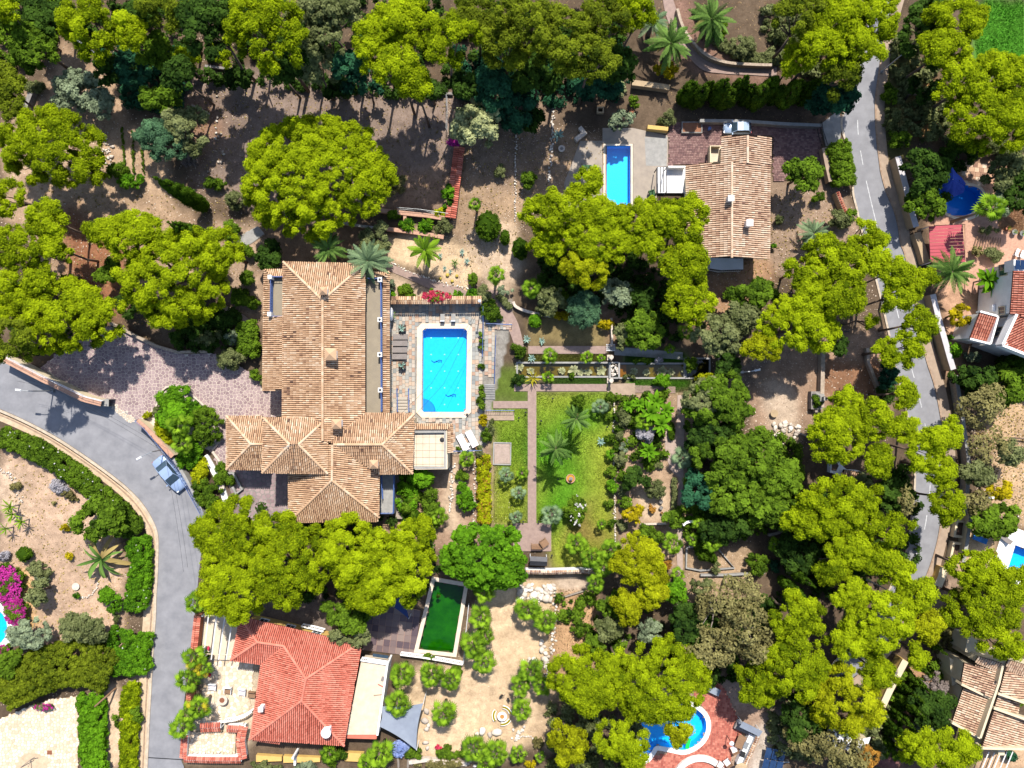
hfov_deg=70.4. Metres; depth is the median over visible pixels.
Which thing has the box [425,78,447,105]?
broadleaf tree
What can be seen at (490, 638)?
fan palm
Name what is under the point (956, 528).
planter wall
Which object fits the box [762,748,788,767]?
solar array
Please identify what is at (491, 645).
pebbles
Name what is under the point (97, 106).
olive tree
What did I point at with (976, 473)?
olive tree
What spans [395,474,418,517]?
shrub
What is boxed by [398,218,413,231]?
shrub
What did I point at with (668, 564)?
shrub
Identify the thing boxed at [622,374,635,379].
shrub
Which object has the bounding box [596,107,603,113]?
stone box
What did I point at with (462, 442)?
sun lounger
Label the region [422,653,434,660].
shrub
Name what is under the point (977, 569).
pine tree
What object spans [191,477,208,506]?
shrub
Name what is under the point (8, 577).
flowering shrub
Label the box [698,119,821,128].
garden wall
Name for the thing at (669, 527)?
pebbles
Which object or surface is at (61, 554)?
dry grass
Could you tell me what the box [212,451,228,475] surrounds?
garden wall
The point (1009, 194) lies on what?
broadleaf tree
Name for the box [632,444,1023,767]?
leaf litter
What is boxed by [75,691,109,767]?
hedge
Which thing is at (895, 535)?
pine tree
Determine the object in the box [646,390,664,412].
banana plant
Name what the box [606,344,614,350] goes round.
metal gate
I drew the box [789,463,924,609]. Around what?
undergrowth
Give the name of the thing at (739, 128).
parked car
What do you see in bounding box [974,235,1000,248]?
slatted screen
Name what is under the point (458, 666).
shrub
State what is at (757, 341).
pine tree
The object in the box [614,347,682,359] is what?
path
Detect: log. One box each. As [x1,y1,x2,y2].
[94,687,116,706]
[866,579,888,590]
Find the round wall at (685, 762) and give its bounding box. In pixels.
[675,754,723,767]
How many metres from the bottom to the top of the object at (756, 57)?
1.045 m
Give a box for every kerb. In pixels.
[0,409,158,767]
[0,414,154,767]
[853,14,945,679]
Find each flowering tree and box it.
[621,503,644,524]
[855,744,881,767]
[945,302,971,326]
[981,480,1012,501]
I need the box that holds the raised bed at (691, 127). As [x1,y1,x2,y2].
[681,121,701,133]
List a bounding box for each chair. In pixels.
[208,682,216,690]
[224,685,232,694]
[238,687,246,695]
[248,690,256,698]
[440,314,444,321]
[451,314,454,321]
[539,538,548,548]
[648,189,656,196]
[716,759,724,767]
[722,757,732,767]
[729,746,738,755]
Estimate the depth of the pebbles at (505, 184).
94.47 m
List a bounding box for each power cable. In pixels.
[19,381,183,571]
[21,378,187,566]
[384,308,478,430]
[388,307,479,443]
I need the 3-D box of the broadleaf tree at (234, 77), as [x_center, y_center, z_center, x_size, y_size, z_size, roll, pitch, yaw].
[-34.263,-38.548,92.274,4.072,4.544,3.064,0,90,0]
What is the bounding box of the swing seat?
[530,555,546,565]
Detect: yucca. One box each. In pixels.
[0,523,13,534]
[1,500,19,514]
[4,507,20,522]
[13,517,29,529]
[526,371,541,386]
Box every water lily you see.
[515,360,523,370]
[527,368,534,373]
[558,367,564,374]
[568,365,577,374]
[577,368,583,375]
[584,369,592,374]
[597,365,606,374]
[630,368,637,374]
[642,369,649,374]
[657,366,666,374]
[667,368,674,374]
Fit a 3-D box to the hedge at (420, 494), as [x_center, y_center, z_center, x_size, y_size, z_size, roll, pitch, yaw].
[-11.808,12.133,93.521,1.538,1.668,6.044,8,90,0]
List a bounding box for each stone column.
[607,355,613,359]
[607,378,613,382]
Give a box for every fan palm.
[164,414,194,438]
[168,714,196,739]
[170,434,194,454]
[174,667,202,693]
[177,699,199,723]
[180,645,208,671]
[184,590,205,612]
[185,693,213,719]
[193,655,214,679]
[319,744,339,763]
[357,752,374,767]
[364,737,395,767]
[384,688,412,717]
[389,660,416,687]
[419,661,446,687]
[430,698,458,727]
[431,506,449,524]
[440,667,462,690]
[458,450,475,466]
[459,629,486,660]
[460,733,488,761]
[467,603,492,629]
[468,197,480,212]
[472,587,496,604]
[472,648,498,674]
[475,626,494,646]
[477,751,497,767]
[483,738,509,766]
[487,265,505,286]
[499,466,514,481]
[508,510,522,523]
[510,486,526,499]
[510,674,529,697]
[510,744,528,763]
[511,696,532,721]
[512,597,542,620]
[515,465,527,479]
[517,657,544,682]
[521,277,541,299]
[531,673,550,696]
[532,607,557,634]
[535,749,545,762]
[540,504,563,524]
[541,371,553,382]
[542,347,557,363]
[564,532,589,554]
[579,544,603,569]
[580,350,593,363]
[586,574,604,593]
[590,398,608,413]
[592,558,611,578]
[596,353,605,361]
[596,519,606,529]
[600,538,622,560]
[634,413,653,430]
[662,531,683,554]
[664,344,674,353]
[670,446,692,468]
[670,565,684,579]
[677,325,693,339]
[685,532,698,546]
[691,514,706,532]
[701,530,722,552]
[767,536,779,554]
[950,192,1008,223]
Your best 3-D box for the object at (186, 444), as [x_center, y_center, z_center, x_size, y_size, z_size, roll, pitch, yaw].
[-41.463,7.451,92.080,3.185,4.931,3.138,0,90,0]
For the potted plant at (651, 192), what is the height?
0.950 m
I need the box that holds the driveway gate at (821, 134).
[817,121,827,147]
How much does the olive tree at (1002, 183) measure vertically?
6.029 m
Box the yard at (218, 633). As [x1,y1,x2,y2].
[202,614,236,660]
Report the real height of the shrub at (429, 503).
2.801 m
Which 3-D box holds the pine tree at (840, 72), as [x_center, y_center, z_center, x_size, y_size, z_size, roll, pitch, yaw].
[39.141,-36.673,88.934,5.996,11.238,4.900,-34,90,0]
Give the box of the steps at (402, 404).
[396,397,407,411]
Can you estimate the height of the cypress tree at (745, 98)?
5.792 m
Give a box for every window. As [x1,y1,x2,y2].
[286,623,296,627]
[994,326,1002,336]
[998,264,1007,276]
[998,306,1005,315]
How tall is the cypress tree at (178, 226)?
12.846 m
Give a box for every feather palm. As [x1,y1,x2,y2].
[311,231,346,262]
[347,239,393,284]
[407,235,441,267]
[538,429,572,464]
[561,405,590,433]
[638,6,668,37]
[643,17,691,74]
[688,0,736,47]
[796,218,829,242]
[927,246,976,293]
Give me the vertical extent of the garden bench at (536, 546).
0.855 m
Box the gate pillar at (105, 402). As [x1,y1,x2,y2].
[101,399,108,405]
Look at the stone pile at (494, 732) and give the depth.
94.12 m
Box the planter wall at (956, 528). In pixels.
[946,519,964,557]
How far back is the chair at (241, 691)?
93.92 m
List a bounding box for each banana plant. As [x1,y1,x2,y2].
[623,399,634,412]
[631,397,645,411]
[639,399,661,423]
[639,442,659,461]
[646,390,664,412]
[652,413,671,436]
[660,401,674,419]
[973,267,998,291]
[978,280,992,295]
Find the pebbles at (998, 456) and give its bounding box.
[971,403,1023,524]
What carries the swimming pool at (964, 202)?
in the ground at (472, 690)
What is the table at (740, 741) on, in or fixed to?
on the brick terrace at (719, 710)
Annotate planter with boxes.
[398,324,405,331]
[398,362,405,368]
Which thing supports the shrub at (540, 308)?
on the ground at (472, 690)
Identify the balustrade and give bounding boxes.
[222,708,253,722]
[301,623,324,631]
[361,657,386,664]
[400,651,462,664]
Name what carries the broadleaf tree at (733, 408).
on the ground at (472, 690)
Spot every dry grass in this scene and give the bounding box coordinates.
[8,459,136,654]
[40,188,252,323]
[187,87,451,198]
[449,131,602,270]
[721,193,842,309]
[974,402,1023,519]
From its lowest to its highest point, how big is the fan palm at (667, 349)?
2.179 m
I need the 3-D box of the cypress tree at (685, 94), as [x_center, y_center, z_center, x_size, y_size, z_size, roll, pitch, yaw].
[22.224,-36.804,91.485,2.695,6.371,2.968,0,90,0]
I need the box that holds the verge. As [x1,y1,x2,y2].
[0,414,155,767]
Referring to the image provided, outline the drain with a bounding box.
[148,757,182,759]
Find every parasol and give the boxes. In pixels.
[735,763,746,767]
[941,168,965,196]
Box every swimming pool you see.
[0,604,14,644]
[414,577,467,656]
[416,323,471,417]
[603,144,632,205]
[639,702,710,761]
[939,182,985,219]
[1006,542,1023,568]
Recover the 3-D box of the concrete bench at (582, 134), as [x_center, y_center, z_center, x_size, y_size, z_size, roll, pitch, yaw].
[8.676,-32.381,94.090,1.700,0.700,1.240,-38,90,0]
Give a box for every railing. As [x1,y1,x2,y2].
[6,358,102,400]
[135,420,202,516]
[397,207,445,215]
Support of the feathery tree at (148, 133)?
on the ground at (472, 690)
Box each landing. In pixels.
[485,322,511,376]
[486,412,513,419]
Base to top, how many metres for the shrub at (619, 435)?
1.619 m
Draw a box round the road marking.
[857,64,930,553]
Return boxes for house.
[230,614,391,765]
[654,135,771,271]
[936,628,1023,767]
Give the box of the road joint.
[148,756,180,758]
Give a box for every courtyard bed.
[0,695,78,767]
[188,732,235,754]
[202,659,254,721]
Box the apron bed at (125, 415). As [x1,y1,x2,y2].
[111,403,135,422]
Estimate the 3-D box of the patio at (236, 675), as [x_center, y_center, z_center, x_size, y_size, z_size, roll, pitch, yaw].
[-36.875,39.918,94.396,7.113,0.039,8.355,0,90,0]
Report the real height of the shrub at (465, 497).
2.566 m
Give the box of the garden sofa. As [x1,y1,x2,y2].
[733,716,762,735]
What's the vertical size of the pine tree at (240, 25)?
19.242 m
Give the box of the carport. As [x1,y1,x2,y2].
[918,225,964,265]
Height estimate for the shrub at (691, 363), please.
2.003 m
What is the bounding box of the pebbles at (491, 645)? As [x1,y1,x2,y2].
[397,468,546,757]
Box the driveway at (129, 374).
[41,326,282,471]
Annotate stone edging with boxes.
[0,468,22,502]
[80,582,98,598]
[389,259,468,289]
[448,462,476,521]
[511,725,525,741]
[516,735,533,740]
[523,657,547,676]
[539,602,558,674]
[612,403,615,541]
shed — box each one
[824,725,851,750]
[854,733,870,753]
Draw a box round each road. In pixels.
[0,362,202,767]
[834,12,942,677]
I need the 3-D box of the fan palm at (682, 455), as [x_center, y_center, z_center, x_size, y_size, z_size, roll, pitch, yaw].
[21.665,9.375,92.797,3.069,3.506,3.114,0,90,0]
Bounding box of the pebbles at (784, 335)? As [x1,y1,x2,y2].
[707,188,885,447]
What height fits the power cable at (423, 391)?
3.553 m
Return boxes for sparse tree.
[678,624,735,669]
[694,581,752,648]
[721,572,765,614]
[721,601,776,664]
[782,719,845,764]
[827,735,871,767]
[897,483,916,515]
[953,382,1006,428]
[963,489,992,517]
[966,424,1010,465]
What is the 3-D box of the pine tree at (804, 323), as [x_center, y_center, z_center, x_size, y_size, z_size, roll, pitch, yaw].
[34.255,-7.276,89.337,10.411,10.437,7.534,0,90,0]
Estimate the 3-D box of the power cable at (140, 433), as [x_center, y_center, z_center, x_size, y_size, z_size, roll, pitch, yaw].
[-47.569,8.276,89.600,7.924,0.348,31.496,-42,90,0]
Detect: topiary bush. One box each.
[15,546,33,562]
[474,210,501,241]
[499,229,509,245]
[511,237,527,259]
[528,314,541,327]
[668,422,675,440]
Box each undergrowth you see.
[0,0,58,69]
[6,243,100,356]
[55,0,627,81]
[100,45,189,113]
[173,305,241,353]
[193,66,449,100]
[255,502,440,603]
[452,39,629,124]
[536,240,676,326]
[536,253,611,303]
[543,700,643,767]
[554,588,631,663]
[612,387,671,481]
[615,287,682,346]
[642,591,813,700]
[676,504,715,550]
[682,428,807,540]
[758,0,855,81]
[765,673,894,767]
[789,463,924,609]
[880,659,943,761]
[887,25,952,148]
[926,586,984,666]
[935,146,979,201]
[959,372,1005,398]
[996,140,1023,194]
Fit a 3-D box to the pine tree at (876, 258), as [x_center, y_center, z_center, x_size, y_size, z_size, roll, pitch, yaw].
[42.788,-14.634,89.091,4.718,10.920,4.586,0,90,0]
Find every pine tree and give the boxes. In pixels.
[0,0,61,51]
[0,60,35,121]
[0,103,108,188]
[0,176,32,218]
[0,223,71,270]
[0,267,58,312]
[0,298,22,331]
[0,318,52,364]
[13,273,129,356]
[20,259,60,296]
[22,196,84,236]
[39,229,98,263]
[53,0,117,66]
[79,216,107,248]
[103,208,192,264]
[110,225,234,329]
[111,9,148,53]
[132,0,202,54]
[170,45,202,80]
[187,493,263,564]
[193,225,247,282]
[194,544,283,627]
[211,43,234,69]
[221,0,309,92]
[239,111,399,243]
[246,509,296,543]
[246,513,330,612]
[315,511,396,590]
[336,575,396,616]
[350,9,405,87]
[358,526,437,609]
[371,42,422,114]
[374,0,437,65]
[389,512,437,562]
[396,61,433,127]
[416,10,483,96]
[449,0,499,57]
[481,13,531,74]
[491,0,553,58]
[517,185,594,242]
[525,228,567,266]
[526,1,592,92]
[545,642,622,718]
[546,717,589,767]
[558,250,609,290]
[561,218,618,263]
[564,29,621,104]
[569,0,633,46]
[569,164,604,195]
[578,193,628,231]
[591,704,650,767]
[601,643,637,692]
[604,222,638,264]
[607,529,670,587]
[607,586,643,627]
[612,195,654,244]
[616,0,658,47]
[617,632,711,726]
[634,225,666,264]
[636,195,684,239]
[636,579,670,611]
[655,190,710,246]
[657,239,711,285]
[660,266,718,326]
[662,721,694,749]
[733,659,777,708]
[739,331,781,361]
[753,293,842,354]
[762,626,831,703]
[767,587,827,644]
[771,0,830,58]
[778,503,833,542]
[779,252,828,289]
[780,41,807,79]
[783,275,827,312]
[787,26,849,85]
[795,473,884,537]
[798,231,844,267]
[801,661,886,739]
[805,395,865,465]
[808,0,867,46]
[811,551,852,586]
[815,268,867,319]
[818,52,864,103]
[819,244,868,293]
[821,620,871,662]
[823,529,872,570]
[824,383,864,410]
[828,26,889,71]
[829,573,874,609]
[841,588,917,656]
[842,312,880,329]
[843,217,890,252]
[848,648,901,692]
[850,0,900,42]
[850,244,893,278]
[857,395,896,444]
[857,442,895,479]
[859,510,918,548]
[861,333,926,370]
[861,540,902,574]
[865,254,918,290]
[866,283,923,313]
[868,375,920,410]
[873,410,921,444]
[876,556,916,587]
[878,303,941,344]
[881,266,942,300]
[881,732,915,764]
[887,430,948,473]
[894,575,940,613]
[894,636,931,671]
[894,719,983,767]
[897,604,947,647]
[899,413,963,455]
[901,455,958,485]
[906,27,973,77]
[914,479,966,528]
[916,0,990,54]
[930,48,1016,109]
[935,546,1006,591]
[938,569,1023,639]
[942,92,1023,157]
[975,628,1023,661]
[986,50,1023,93]
[990,563,1023,607]
[997,85,1023,122]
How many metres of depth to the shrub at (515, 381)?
93.34 m
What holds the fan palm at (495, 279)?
on the ground at (472, 690)
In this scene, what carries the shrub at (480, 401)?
on the ground at (472, 690)
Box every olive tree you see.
[4,616,52,650]
[23,578,50,606]
[49,67,100,113]
[58,611,79,642]
[73,612,108,645]
[82,86,115,120]
[160,105,209,159]
[282,0,362,51]
[295,46,338,100]
[300,9,345,58]
[327,622,371,648]
[357,219,391,255]
[536,285,567,317]
[593,616,623,642]
[599,278,633,307]
[608,108,635,131]
[612,322,627,351]
[637,617,662,646]
[680,375,716,418]
[689,313,742,356]
[689,577,712,595]
[719,299,761,335]
[854,471,873,502]
[913,716,935,732]
[957,459,997,486]
[978,153,1023,192]
[988,437,1023,467]
[990,190,1017,217]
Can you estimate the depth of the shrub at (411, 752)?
93.36 m
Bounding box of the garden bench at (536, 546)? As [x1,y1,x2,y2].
[531,543,541,548]
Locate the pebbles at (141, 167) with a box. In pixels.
[1,35,265,315]
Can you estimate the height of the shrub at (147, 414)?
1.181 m
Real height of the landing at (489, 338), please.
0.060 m
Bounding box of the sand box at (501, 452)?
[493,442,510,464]
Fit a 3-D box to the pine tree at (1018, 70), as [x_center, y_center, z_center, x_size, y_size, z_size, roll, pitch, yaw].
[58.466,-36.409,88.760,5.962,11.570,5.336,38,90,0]
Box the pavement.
[853,0,955,685]
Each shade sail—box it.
[380,691,426,749]
[393,596,410,618]
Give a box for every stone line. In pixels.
[514,135,517,221]
[547,108,554,181]
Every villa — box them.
[225,261,452,522]
[951,259,1023,357]
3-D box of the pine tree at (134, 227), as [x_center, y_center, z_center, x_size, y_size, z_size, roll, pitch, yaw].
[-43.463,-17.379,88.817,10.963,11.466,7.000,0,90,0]
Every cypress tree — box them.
[152,176,209,212]
[166,221,204,238]
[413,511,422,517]
[675,79,699,108]
[689,83,709,110]
[694,549,708,561]
[702,80,714,101]
[706,77,730,107]
[707,551,717,563]
[716,87,738,111]
[731,75,750,100]
[737,83,756,106]
[745,82,770,112]
[761,74,781,104]
[766,83,785,105]
[774,81,802,109]
[776,574,806,597]
[784,566,815,588]
[785,78,807,105]
[795,77,821,107]
[880,734,906,761]
[883,718,903,737]
[888,706,915,730]
[893,690,926,718]
[897,681,925,704]
[902,706,927,721]
[905,671,930,692]
[908,661,930,675]
[924,642,947,655]
[994,354,1023,367]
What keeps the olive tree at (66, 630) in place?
on the ground at (472, 690)
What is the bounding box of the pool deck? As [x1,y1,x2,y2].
[996,529,1023,584]
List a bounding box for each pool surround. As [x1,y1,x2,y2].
[564,141,601,207]
[602,128,632,142]
[633,128,667,204]
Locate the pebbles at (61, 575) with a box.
[0,451,144,765]
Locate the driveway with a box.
[667,122,822,180]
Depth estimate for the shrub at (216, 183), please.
93.26 m
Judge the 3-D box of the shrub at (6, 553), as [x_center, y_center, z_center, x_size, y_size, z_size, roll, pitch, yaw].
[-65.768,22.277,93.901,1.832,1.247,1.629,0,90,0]
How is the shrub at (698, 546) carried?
on the ground at (472, 690)
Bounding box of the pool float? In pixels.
[685,738,690,748]
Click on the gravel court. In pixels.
(656, 151)
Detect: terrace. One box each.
[390,298,481,454]
[643,682,741,767]
[934,215,1000,238]
[957,162,995,186]
[965,225,1023,293]
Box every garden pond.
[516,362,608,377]
[618,363,686,378]
[683,358,710,378]
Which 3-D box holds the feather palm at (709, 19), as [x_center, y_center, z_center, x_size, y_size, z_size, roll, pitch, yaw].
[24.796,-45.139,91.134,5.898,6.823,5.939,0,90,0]
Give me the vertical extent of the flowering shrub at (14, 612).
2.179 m
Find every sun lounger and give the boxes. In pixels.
[392,347,406,352]
[392,354,406,358]
[393,334,407,339]
[393,341,407,345]
[456,433,469,450]
[465,430,478,447]
[972,535,987,543]
[1001,537,1012,544]
[1014,248,1019,256]
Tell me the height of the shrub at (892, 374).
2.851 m
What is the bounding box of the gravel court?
[645,137,666,165]
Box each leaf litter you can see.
[21,1,579,94]
[30,208,270,341]
[189,77,456,202]
[547,589,597,672]
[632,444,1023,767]
[652,0,925,144]
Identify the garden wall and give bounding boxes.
[4,356,105,405]
[25,91,37,109]
[109,322,206,353]
[136,419,177,457]
[142,385,220,449]
[171,457,206,515]
[179,731,190,758]
[183,753,241,763]
[186,682,196,701]
[191,612,204,648]
[200,721,223,732]
[205,65,223,69]
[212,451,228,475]
[226,722,246,732]
[227,472,243,494]
[236,722,248,759]
[343,222,385,230]
[368,207,444,220]
[386,227,443,239]
[390,296,481,303]
[409,756,466,765]
[445,146,464,219]
[512,301,549,317]
[525,567,604,574]
[562,589,584,597]
[610,318,612,345]
[631,80,669,92]
[640,522,665,524]
[646,125,667,132]
[675,8,771,68]
[685,546,734,570]
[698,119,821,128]
[700,572,764,575]
[742,734,758,764]
[767,529,781,535]
[817,351,824,406]
[819,147,831,183]
[832,191,846,213]
[864,348,879,409]
[877,655,907,707]
[889,156,918,229]
[910,231,929,264]
[923,294,955,369]
[932,565,946,587]
[949,375,970,513]
[958,513,971,561]
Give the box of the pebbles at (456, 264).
[391,235,511,300]
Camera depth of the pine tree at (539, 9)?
79.12 m
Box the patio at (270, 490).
[227,469,288,528]
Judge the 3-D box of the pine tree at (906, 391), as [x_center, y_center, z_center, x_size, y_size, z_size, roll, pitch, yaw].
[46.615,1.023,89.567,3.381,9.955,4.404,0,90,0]
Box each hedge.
[0,425,100,497]
[0,638,119,711]
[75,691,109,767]
[86,483,143,538]
[105,624,155,677]
[117,679,141,767]
[122,533,154,613]
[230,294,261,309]
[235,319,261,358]
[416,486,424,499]
[475,453,492,524]
[495,294,512,310]
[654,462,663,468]
[671,477,677,509]
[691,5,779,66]
[825,138,857,187]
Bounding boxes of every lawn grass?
[493,353,690,522]
[536,392,613,567]
[975,0,1023,234]
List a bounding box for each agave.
[552,128,563,142]
[598,437,604,445]
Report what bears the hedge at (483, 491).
on the ground at (472, 690)
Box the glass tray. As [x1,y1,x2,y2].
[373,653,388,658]
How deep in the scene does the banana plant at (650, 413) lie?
91.23 m
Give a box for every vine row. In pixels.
[120,127,125,165]
[130,130,135,172]
[140,149,144,173]
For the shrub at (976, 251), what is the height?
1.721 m
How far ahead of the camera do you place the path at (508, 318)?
94.41 m
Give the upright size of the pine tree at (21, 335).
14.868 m
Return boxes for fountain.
[566,474,574,482]
[609,362,619,378]
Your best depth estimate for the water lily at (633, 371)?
94.41 m
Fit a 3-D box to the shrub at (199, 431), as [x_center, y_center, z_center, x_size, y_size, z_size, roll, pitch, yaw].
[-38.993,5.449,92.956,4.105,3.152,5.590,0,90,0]
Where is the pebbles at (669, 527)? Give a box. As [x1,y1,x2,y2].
[614,393,750,612]
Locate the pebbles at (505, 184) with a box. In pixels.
[444,101,601,285]
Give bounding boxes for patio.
[227,469,288,528]
[363,606,419,655]
[607,383,634,394]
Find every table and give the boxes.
[72,583,79,589]
[217,695,226,705]
[497,712,506,720]
[558,145,564,151]
[709,688,720,695]
[734,733,746,748]
[771,410,777,416]
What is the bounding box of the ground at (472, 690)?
[0,0,1023,767]
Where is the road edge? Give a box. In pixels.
[830,25,915,666]
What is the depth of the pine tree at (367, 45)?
79.64 m
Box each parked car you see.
[152,455,186,492]
[723,120,751,135]
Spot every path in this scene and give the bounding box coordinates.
[203,454,227,500]
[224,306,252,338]
[231,226,263,244]
[386,265,466,297]
[485,290,523,346]
[493,401,527,407]
[513,391,550,550]
[514,384,606,390]
[528,346,606,353]
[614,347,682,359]
[635,385,674,392]
[663,0,776,75]
[664,395,683,575]
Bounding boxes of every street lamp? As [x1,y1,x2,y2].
[15,389,54,391]
[136,449,162,459]
[880,55,901,72]
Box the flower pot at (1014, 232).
[1011,229,1017,234]
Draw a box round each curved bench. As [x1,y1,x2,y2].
[492,709,496,720]
[501,719,510,725]
[503,705,511,713]
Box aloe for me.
[76,535,130,578]
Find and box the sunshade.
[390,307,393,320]
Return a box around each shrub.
[0,550,10,560]
[0,561,26,606]
[0,642,10,653]
[3,596,29,625]
[9,481,22,490]
[24,80,46,94]
[25,560,53,580]
[33,702,52,711]
[48,478,70,493]
[59,523,70,531]
[60,490,75,501]
[64,552,73,560]
[72,592,80,598]
[97,585,123,614]
[105,161,130,178]
[111,714,118,728]
[112,614,119,623]
[116,173,144,189]
[129,705,143,722]
[142,411,152,418]
[152,406,161,417]
[153,418,178,444]
[154,384,191,409]
[168,325,203,345]
[175,400,202,426]
[175,435,204,469]
[189,329,222,346]
[190,456,209,483]
[191,405,225,447]
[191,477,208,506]
[201,482,223,510]
[203,175,226,191]
[204,308,242,328]
[212,460,228,485]
[216,347,247,370]
[223,219,241,242]
[223,329,237,345]
[224,190,245,210]
[226,475,235,485]
[231,287,249,299]
[239,270,254,285]
[242,242,254,257]
[249,368,261,380]
[250,760,282,767]
[294,760,317,767]
[320,746,347,767]
[387,210,400,219]
[389,174,407,195]
[390,279,395,290]
[390,739,410,757]
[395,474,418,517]
[397,283,414,295]
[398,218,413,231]
[400,494,419,520]
[404,746,422,759]
[413,758,462,767]
[417,218,433,233]
[420,487,442,528]
[421,288,452,303]
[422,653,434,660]
[433,217,452,233]
[434,207,444,217]
[434,744,442,749]
[435,743,462,760]
[440,183,454,213]
[446,138,460,146]
[450,665,462,672]
[453,289,463,296]
[455,469,469,480]
[455,481,477,512]
[465,287,477,295]
[468,272,477,286]
[474,445,483,458]
[475,384,485,410]
[476,363,484,368]
[477,283,491,301]
[478,413,487,426]
[479,297,502,322]
[480,427,492,442]
[487,418,494,435]
[493,163,505,177]
[496,285,513,294]
[510,343,526,358]
[511,373,525,386]
[520,171,537,189]
[524,759,536,767]
[532,736,543,748]
[535,295,550,316]
[553,310,569,320]
[555,287,569,299]
[561,494,587,526]
[569,372,574,379]
[571,394,585,406]
[596,319,614,329]
[603,434,614,443]
[603,465,616,477]
[603,499,613,508]
[604,413,612,420]
[606,391,615,403]
[606,448,614,460]
[606,478,619,493]
[607,519,616,528]
[613,451,627,466]
[614,495,632,508]
[615,431,623,440]
[616,407,631,426]
[616,519,628,531]
[617,484,626,497]
[618,438,631,452]
[619,81,626,97]
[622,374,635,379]
[628,94,639,109]
[633,357,651,364]
[636,426,655,443]
[637,523,657,537]
[643,479,665,499]
[648,504,655,513]
[650,531,664,543]
[652,59,678,79]
[652,373,670,387]
[654,357,662,363]
[656,108,676,126]
[664,559,671,569]
[682,420,690,431]
[683,357,697,372]
[684,515,693,527]
[691,538,712,551]
[694,372,713,380]
[711,560,720,575]
[712,22,727,39]
[729,35,756,58]
[745,552,770,576]
[769,559,779,572]
[774,215,783,224]
[811,191,824,202]
[812,394,823,407]
[827,209,854,229]
[846,208,856,222]
[874,382,895,404]
[877,361,900,389]
[880,82,898,104]
[881,107,901,132]
[888,130,911,147]
[892,104,904,132]
[922,670,949,694]
[943,139,977,151]
[948,341,962,359]
[962,351,982,362]
[971,246,984,256]
[978,225,1000,235]
[983,247,1004,263]
[987,141,1008,155]
[1006,750,1018,761]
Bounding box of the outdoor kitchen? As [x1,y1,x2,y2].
[735,733,757,763]
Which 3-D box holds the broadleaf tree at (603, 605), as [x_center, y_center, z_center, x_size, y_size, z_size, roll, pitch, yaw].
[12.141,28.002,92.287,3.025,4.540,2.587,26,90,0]
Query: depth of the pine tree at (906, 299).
84.10 m
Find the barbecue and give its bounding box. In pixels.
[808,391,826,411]
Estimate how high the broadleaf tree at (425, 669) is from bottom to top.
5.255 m
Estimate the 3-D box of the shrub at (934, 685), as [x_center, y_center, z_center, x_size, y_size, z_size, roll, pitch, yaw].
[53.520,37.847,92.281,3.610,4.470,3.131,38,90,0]
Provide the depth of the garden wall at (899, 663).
92.66 m
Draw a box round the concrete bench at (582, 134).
[574,126,586,142]
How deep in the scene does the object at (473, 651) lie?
90.14 m
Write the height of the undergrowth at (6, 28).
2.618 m
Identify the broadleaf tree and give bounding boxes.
[0,647,23,680]
[8,19,68,76]
[20,0,75,42]
[67,494,128,542]
[91,256,120,283]
[92,54,119,86]
[110,49,149,85]
[114,291,137,319]
[119,0,166,32]
[134,28,175,70]
[138,84,182,112]
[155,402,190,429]
[159,53,215,105]
[174,0,255,81]
[221,0,266,50]
[222,65,254,90]
[253,238,282,269]
[260,55,301,98]
[279,39,324,88]
[319,598,371,635]
[321,75,355,100]
[330,48,369,95]
[357,79,383,103]
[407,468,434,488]
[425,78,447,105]
[438,521,525,591]
[448,69,480,105]
[449,96,500,148]
[473,65,522,117]
[493,549,528,590]
[499,92,536,134]
[510,51,564,97]
[520,106,545,133]
[568,67,623,101]
[583,634,606,654]
[595,43,638,84]
[596,596,617,616]
[621,464,651,490]
[624,308,665,350]
[629,285,654,312]
[660,652,708,669]
[661,508,684,529]
[663,577,688,603]
[668,601,713,648]
[680,467,719,510]
[681,368,755,433]
[683,420,735,451]
[688,434,749,487]
[699,510,753,546]
[706,473,782,525]
[714,347,741,378]
[725,276,780,308]
[728,425,782,489]
[747,494,793,532]
[759,456,804,500]
[774,523,829,575]
[780,699,827,744]
[781,155,824,193]
[804,80,861,115]
[831,334,849,356]
[880,475,915,513]
[897,0,954,72]
[898,147,951,197]
[902,187,946,221]
[904,75,942,105]
[906,687,957,730]
[947,364,998,391]
[965,501,1021,541]
[987,371,1023,407]
[992,170,1023,214]
[994,360,1023,389]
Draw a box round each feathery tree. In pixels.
[130,117,187,162]
[565,289,601,330]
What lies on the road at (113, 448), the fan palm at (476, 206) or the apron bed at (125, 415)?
the apron bed at (125, 415)
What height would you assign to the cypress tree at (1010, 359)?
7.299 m
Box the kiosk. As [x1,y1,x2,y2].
[827,462,858,478]
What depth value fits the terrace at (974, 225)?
94.41 m
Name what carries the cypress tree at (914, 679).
on the ground at (472, 690)
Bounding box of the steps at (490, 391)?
[484,384,494,398]
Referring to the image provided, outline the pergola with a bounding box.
[201,614,231,659]
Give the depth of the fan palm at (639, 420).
91.80 m
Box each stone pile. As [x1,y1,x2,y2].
[100,128,114,163]
[214,95,224,163]
[411,727,501,767]
[421,708,429,750]
[515,583,556,603]
[611,364,617,376]
[771,420,800,445]

